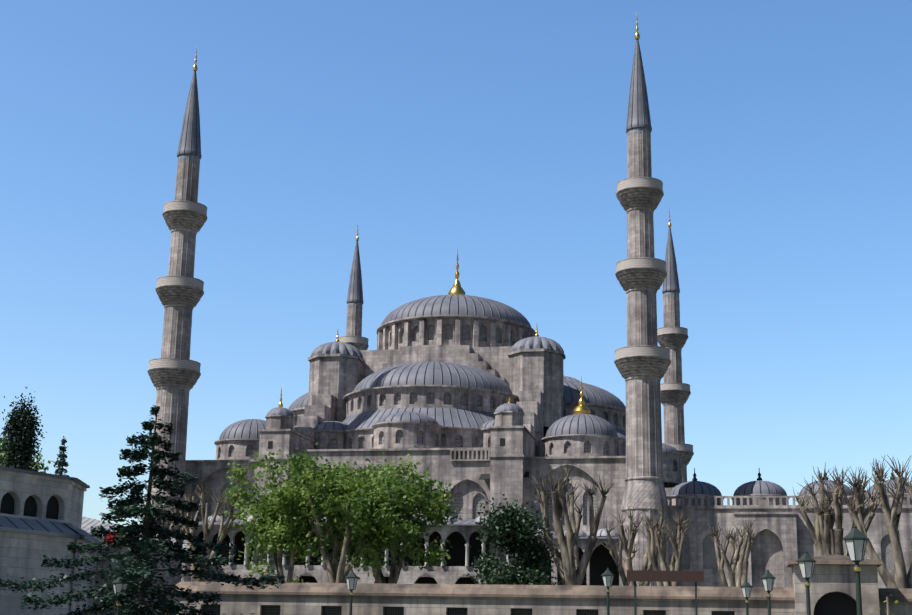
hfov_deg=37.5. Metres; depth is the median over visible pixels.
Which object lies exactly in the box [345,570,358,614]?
street lamp
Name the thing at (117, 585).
street lamp
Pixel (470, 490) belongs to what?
facade
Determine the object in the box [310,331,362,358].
weight tower dome
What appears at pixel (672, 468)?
exedra walls
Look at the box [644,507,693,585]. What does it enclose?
bare plane tree
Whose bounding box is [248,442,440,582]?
green plane tree leaves
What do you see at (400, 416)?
exedra lead
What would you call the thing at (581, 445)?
corner dome drum
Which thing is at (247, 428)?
dome lead
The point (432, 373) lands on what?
semi-dome lead
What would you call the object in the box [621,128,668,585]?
minaret shaft
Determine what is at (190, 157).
minaret tile band
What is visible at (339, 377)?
weight tower
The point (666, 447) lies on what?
exedra lead
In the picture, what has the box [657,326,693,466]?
minaret balconies
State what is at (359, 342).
minaret balconies
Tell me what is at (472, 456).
facade balustrade
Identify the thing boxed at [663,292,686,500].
minaret shaft
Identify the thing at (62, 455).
pale conifer
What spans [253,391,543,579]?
piers
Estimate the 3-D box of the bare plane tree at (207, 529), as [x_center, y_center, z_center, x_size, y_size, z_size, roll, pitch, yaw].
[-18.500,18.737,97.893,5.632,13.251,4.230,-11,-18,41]
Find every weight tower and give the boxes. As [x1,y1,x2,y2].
[308,354,365,421]
[508,349,565,426]
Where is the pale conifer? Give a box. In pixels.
[53,436,69,476]
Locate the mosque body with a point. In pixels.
(497, 359)
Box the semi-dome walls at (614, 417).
[543,402,625,456]
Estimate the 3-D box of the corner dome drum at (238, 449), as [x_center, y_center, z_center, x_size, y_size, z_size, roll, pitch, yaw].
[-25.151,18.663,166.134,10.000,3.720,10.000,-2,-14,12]
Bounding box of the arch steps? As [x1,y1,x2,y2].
[374,344,506,382]
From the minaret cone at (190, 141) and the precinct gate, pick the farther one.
the minaret cone at (190, 141)
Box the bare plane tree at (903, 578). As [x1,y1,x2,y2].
[838,455,911,588]
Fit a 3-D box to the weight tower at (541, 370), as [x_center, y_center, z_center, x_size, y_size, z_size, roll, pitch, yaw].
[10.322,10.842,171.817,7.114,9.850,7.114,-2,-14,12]
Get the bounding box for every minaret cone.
[177,47,201,158]
[346,226,363,303]
[626,18,651,132]
[662,211,679,292]
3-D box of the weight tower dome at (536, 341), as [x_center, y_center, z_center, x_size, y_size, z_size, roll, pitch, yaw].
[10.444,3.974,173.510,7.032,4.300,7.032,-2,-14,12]
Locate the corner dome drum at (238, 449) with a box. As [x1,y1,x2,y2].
[214,438,258,459]
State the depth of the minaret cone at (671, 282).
222.66 m
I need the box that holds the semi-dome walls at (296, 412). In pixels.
[290,407,304,426]
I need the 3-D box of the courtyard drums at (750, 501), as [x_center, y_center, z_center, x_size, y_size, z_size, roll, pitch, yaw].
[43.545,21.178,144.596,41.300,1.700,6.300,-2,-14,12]
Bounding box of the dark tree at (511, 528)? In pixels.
[467,494,561,584]
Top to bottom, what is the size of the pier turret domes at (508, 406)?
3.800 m
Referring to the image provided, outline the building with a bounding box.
[0,466,101,614]
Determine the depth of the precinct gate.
66.67 m
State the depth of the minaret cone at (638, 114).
152.52 m
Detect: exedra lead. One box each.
[312,412,494,429]
[617,433,677,451]
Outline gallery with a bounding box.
[167,519,625,585]
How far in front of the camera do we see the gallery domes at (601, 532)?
143.39 m
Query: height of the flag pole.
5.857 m
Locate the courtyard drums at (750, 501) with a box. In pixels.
[667,493,911,504]
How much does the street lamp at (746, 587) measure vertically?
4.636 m
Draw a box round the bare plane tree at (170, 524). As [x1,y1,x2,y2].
[137,493,193,548]
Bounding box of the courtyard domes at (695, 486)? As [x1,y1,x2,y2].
[669,468,911,495]
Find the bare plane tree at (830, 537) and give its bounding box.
[792,462,879,555]
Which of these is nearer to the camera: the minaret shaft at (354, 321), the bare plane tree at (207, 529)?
the bare plane tree at (207, 529)
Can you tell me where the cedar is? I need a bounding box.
[0,405,286,614]
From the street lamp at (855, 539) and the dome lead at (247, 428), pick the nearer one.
the street lamp at (855, 539)
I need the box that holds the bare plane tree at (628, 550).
[600,501,670,585]
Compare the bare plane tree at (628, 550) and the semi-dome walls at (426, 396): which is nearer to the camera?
the bare plane tree at (628, 550)
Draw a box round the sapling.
[877,572,897,614]
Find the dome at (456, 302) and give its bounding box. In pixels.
[376,249,535,335]
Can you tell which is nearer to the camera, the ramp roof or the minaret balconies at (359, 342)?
the ramp roof
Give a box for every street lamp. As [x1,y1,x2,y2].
[112,576,128,614]
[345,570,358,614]
[601,568,614,614]
[740,580,752,614]
[761,570,775,614]
[797,551,815,614]
[843,525,868,614]
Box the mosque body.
[359,346,511,385]
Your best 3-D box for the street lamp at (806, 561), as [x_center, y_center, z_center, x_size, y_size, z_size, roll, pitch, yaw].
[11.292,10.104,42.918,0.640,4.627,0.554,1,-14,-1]
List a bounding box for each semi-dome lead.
[288,393,307,409]
[343,362,511,429]
[543,380,625,437]
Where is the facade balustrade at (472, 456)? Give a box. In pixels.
[450,449,489,460]
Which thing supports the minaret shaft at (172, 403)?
on the ground
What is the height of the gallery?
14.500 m
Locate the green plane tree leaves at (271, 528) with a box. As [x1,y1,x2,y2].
[215,458,356,582]
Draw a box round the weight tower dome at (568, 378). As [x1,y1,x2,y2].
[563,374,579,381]
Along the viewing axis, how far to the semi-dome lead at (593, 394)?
176.38 m
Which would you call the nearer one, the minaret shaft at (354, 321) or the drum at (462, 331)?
the drum at (462, 331)
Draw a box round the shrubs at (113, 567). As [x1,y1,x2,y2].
[92,547,181,614]
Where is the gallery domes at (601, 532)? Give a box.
[208,515,617,536]
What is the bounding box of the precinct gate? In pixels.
[787,554,882,614]
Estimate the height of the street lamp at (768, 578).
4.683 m
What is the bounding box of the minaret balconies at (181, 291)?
[147,200,207,391]
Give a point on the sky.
(493, 132)
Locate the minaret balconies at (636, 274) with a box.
[614,177,670,381]
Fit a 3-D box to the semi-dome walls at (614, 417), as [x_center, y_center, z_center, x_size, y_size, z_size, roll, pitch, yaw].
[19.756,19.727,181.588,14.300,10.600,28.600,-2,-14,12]
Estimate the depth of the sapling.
16.36 m
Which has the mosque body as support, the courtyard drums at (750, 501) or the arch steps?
the arch steps
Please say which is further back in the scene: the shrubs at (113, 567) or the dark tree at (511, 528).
the dark tree at (511, 528)
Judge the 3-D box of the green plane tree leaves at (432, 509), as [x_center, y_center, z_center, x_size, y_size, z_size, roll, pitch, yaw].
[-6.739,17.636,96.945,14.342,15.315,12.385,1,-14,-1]
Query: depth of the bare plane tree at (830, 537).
79.05 m
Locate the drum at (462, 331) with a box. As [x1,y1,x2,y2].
[377,318,533,349]
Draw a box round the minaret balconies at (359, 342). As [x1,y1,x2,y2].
[339,336,368,349]
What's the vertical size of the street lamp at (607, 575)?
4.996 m
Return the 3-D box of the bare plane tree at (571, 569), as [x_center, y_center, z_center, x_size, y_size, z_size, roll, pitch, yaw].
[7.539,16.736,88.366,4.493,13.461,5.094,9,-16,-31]
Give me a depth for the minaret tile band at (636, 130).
151.22 m
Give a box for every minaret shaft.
[143,155,199,530]
[346,302,362,335]
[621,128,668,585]
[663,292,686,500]
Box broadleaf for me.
[0,420,53,473]
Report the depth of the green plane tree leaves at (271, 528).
95.81 m
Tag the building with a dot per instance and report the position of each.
(40, 514)
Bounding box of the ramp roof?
[81,516,211,581]
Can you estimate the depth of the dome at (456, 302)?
181.71 m
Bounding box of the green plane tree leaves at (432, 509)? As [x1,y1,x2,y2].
[278,445,462,583]
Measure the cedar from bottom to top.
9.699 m
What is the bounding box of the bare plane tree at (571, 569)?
[531,460,613,584]
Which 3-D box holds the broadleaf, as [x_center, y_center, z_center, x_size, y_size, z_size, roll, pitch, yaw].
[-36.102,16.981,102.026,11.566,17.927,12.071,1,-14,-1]
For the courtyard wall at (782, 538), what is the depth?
141.29 m
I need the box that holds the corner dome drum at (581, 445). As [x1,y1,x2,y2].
[541,434,622,456]
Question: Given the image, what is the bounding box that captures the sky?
[0,0,911,525]
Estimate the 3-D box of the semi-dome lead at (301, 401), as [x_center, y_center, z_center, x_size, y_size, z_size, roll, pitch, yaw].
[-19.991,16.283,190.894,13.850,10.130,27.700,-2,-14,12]
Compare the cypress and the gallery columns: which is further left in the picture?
the cypress
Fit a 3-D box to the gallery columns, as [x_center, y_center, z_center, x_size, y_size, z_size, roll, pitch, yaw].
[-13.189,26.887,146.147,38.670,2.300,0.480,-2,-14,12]
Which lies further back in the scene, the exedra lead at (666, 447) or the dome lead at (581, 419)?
the exedra lead at (666, 447)
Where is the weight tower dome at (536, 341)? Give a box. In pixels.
[510,326,563,352]
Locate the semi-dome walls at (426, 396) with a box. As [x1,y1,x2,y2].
[343,385,517,448]
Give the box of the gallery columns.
[208,543,508,565]
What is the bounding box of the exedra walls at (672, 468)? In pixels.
[620,440,683,487]
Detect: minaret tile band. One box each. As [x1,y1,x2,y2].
[178,156,199,161]
[627,129,648,135]
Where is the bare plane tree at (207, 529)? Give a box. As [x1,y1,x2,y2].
[175,476,239,581]
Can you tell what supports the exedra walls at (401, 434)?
attached to the piers
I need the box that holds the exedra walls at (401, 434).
[314,421,542,456]
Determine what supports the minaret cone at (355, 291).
on the minaret shaft at (354, 321)
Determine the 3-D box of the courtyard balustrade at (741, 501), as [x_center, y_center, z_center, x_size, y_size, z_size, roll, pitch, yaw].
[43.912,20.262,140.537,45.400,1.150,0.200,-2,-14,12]
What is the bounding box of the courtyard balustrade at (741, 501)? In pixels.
[667,495,911,506]
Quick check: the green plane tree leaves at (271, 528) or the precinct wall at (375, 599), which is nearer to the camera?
the precinct wall at (375, 599)
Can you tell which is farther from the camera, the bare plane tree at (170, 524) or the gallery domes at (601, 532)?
the gallery domes at (601, 532)
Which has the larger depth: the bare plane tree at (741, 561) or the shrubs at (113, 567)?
the bare plane tree at (741, 561)
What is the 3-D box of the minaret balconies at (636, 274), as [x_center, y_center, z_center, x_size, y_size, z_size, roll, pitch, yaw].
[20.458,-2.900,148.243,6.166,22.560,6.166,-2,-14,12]
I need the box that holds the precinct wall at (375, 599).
[173,582,911,614]
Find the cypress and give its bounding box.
[0,386,46,471]
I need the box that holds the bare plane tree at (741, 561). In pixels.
[705,514,760,586]
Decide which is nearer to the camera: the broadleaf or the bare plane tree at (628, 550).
the bare plane tree at (628, 550)
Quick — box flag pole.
[98,532,119,614]
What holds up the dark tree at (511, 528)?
on the ground
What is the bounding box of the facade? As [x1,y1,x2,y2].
[185,447,625,535]
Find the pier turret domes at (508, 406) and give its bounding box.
[266,387,523,416]
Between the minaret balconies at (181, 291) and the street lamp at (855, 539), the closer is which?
the street lamp at (855, 539)
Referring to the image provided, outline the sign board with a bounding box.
[627,570,703,614]
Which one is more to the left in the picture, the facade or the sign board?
the facade
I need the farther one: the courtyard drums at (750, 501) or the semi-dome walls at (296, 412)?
the semi-dome walls at (296, 412)
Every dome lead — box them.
[219,419,265,439]
[546,376,617,436]
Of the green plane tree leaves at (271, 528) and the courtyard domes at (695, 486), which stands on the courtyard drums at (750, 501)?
the courtyard domes at (695, 486)
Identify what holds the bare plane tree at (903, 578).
on the ground
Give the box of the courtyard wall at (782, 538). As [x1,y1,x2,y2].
[668,506,911,587]

